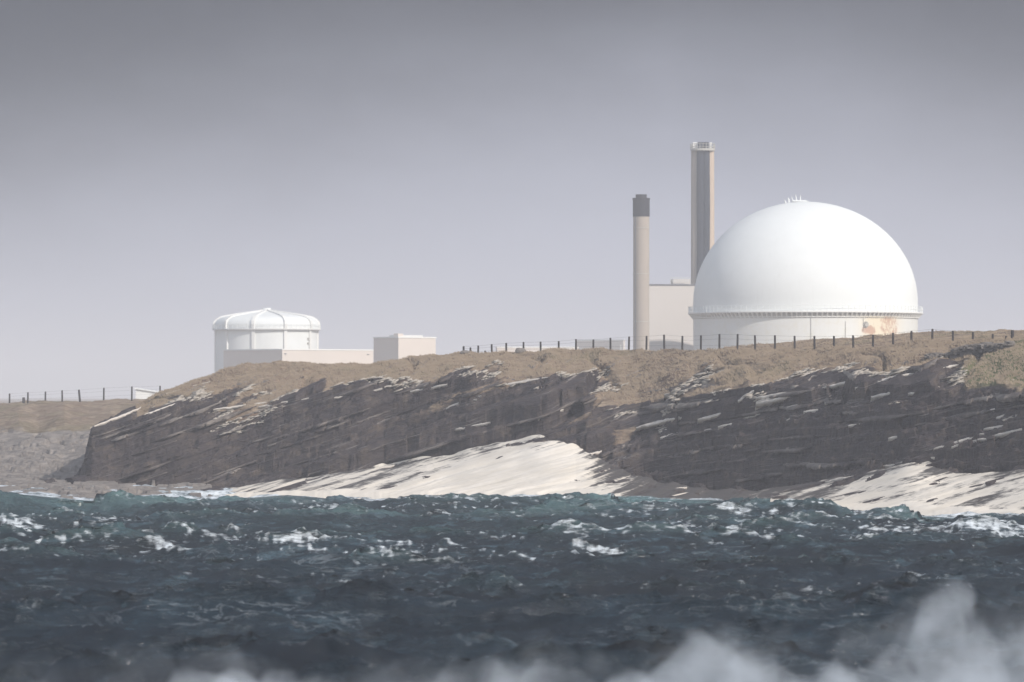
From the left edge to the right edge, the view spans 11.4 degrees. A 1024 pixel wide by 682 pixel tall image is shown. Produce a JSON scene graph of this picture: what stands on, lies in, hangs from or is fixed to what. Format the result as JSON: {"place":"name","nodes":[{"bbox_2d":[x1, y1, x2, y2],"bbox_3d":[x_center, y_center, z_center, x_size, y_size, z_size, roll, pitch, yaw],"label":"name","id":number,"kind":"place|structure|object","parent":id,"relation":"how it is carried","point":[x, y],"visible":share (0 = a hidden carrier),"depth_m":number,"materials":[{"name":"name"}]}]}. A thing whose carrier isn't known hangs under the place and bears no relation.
{"place":"outdoors","nodes":[
{"label":"outdoors","id":0,"kind":"place"},
{"bbox_2d":[0,398,135,402],"bbox_3d":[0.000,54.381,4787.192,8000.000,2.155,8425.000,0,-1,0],"label":"ground","id":1,"kind":"structure","parent":0,"point":[6,400],"depth_m":3428.58,"materials":[{"name":"brown plant"}]},
{"bbox_2d":[134,388,157,398],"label":"shed","id":2,"kind":"structure","parent":1,"relation":"on","point":[140,393],"depth_m":899.95,"materials":[{"name":"white paint"}]},
{"bbox_2d":[212,308,320,372],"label":"domed drum","id":3,"kind":"object","parent":1,"relation":"on","point":[266,328],"visible":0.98,"depth_m":1250.20,"materials":[{"name":"white paint"}]},
{"bbox_2d":[223,349,373,367],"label":"long building","id":4,"kind":"structure","parent":1,"relation":"on","point":[233,357],"depth_m":1158.95,"materials":[{"name":"white paint"}]},
{"bbox_2d":[373,333,435,362],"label":"block building","id":5,"kind":"structure","parent":1,"relation":"on","point":[397,346],"depth_m":1103.30,"materials":[{"name":"white paint"}]},
{"bbox_2d":[495,347,578,351],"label":"building","id":6,"kind":"structure","parent":1,"relation":"on","point":[511,349],"depth_m":1181.06,"materials":[{"name":"white paint"}]},
{"bbox_2d":[577,340,624,349],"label":"grey building","id":7,"kind":"structure","parent":1,"relation":"on","point":[615,344],"depth_m":1294.13,"materials":[{"name":"paint"}]},
{"bbox_2d":[632,194,649,349],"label":"chimney","id":8,"kind":"object","parent":1,"relation":"on","point":[641,216],"visible":0.83,"depth_m":898.95,"materials":[{"name":"concrete"}]},
{"bbox_2d":[649,278,694,350],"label":"reactor hall","id":9,"kind":"structure","parent":1,"relation":"on","point":[670,303],"depth_m":976.03,"materials":[{"name":"grey paint"}]},
{"bbox_2d":[690,142,714,283],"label":"chimney","id":10,"kind":"object","parent":1,"relation":"on","point":[702,198],"visible":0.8,"depth_m":998.85,"materials":[{"name":"concrete"}]},
{"bbox_2d":[688,195,922,349],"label":"containment dome","id":11,"kind":"structure","parent":1,"relation":"on","point":[800,269],"depth_m":924.35,"materials":[{"name":"white paint"}]},
{"bbox_2d":[0,399,211,498],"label":"headland","id":12,"kind":"structure","parent":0,"point":[41,441],"depth_m":485.50,"materials":[{"name":"grey stone"}]},
{"bbox_2d":[9,386,160,402],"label":"wire fence","id":13,"kind":"object","parent":12,"relation":"on","point":[62,393],"visible":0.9,"depth_m":565.88,"materials":[{"name":"black metal"}]},
{"bbox_2d":[0,484,1023,681],"bbox_3d":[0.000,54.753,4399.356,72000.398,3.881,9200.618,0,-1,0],"label":"sea","id":14,"kind":"structure","parent":0,"point":[115,585],"depth_m":172.23,"materials":[{"name":"liquid"}]},
{"bbox_2d":[0,0,1023,397],"label":"sky","id":15,"kind":"structure","parent":0,"point":[459,173],"materials":[{"name":"grey"}]},
{"bbox_2d":[44,329,1023,502],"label":"headland","id":16,"kind":"structure","parent":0,"point":[593,426],"depth_m":378.40,"materials":[{"name":"grey stone"}]},
{"bbox_2d":[460,350,469,353],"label":"boulder","id":17,"kind":"object","parent":16,"relation":"on","point":[464,352],"visible":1,"depth_m":403.29,"materials":[{"name":"white stone"}]},
{"bbox_2d":[515,348,525,352],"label":"boulder","id":18,"kind":"object","parent":16,"relation":"on","point":[518,350],"visible":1,"depth_m":400.19,"materials":[{"name":"white stone"}]},
{"bbox_2d":[84,350,1023,483],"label":"rock ledges","id":19,"kind":"object","parent":16,"relation":"on","point":[660,407],"visible":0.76,"depth_m":373.04,"materials":[{"name":"rock"}]},
{"bbox_2d":[90,364,1021,495],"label":"rock slabs","id":20,"kind":"object","parent":16,"relation":"on","point":[764,401],"visible":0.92,"depth_m":359.63,"materials":[{"name":"grey stone"}]},
{"bbox_2d":[136,329,1023,415],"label":"grass","id":21,"kind":"structure","parent":16,"relation":"on","point":[429,367],"depth_m":388.16,"materials":[{"name":"brown plant"}]},
{"bbox_2d":[150,356,1016,434],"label":"loose stones","id":22,"kind":"object","parent":16,"relation":"on","point":[955,378],"visible":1,"depth_m":382.55,"materials":[{"name":"grey stone"}]},
{"bbox_2d":[224,435,1023,515],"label":"pale sloping rock shelf","id":23,"kind":"object","parent":16,"relation":"on","point":[545,467],"visible":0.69,"depth_m":352.99,"materials":[{"name":"pale rock"}]},
{"bbox_2d":[463,329,1013,352],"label":"wire fence","id":24,"kind":"object","parent":16,"relation":"on","point":[814,340],"visible":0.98,"depth_m":378.56,"materials":[{"name":"black metal"}]},
{"bbox_2d":[924,341,1014,359],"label":"rock outcrop","id":25,"kind":"structure","parent":16,"relation":"on","point":[978,349],"depth_m":342.38,"materials":[{"name":"grey stone"}]}
]}

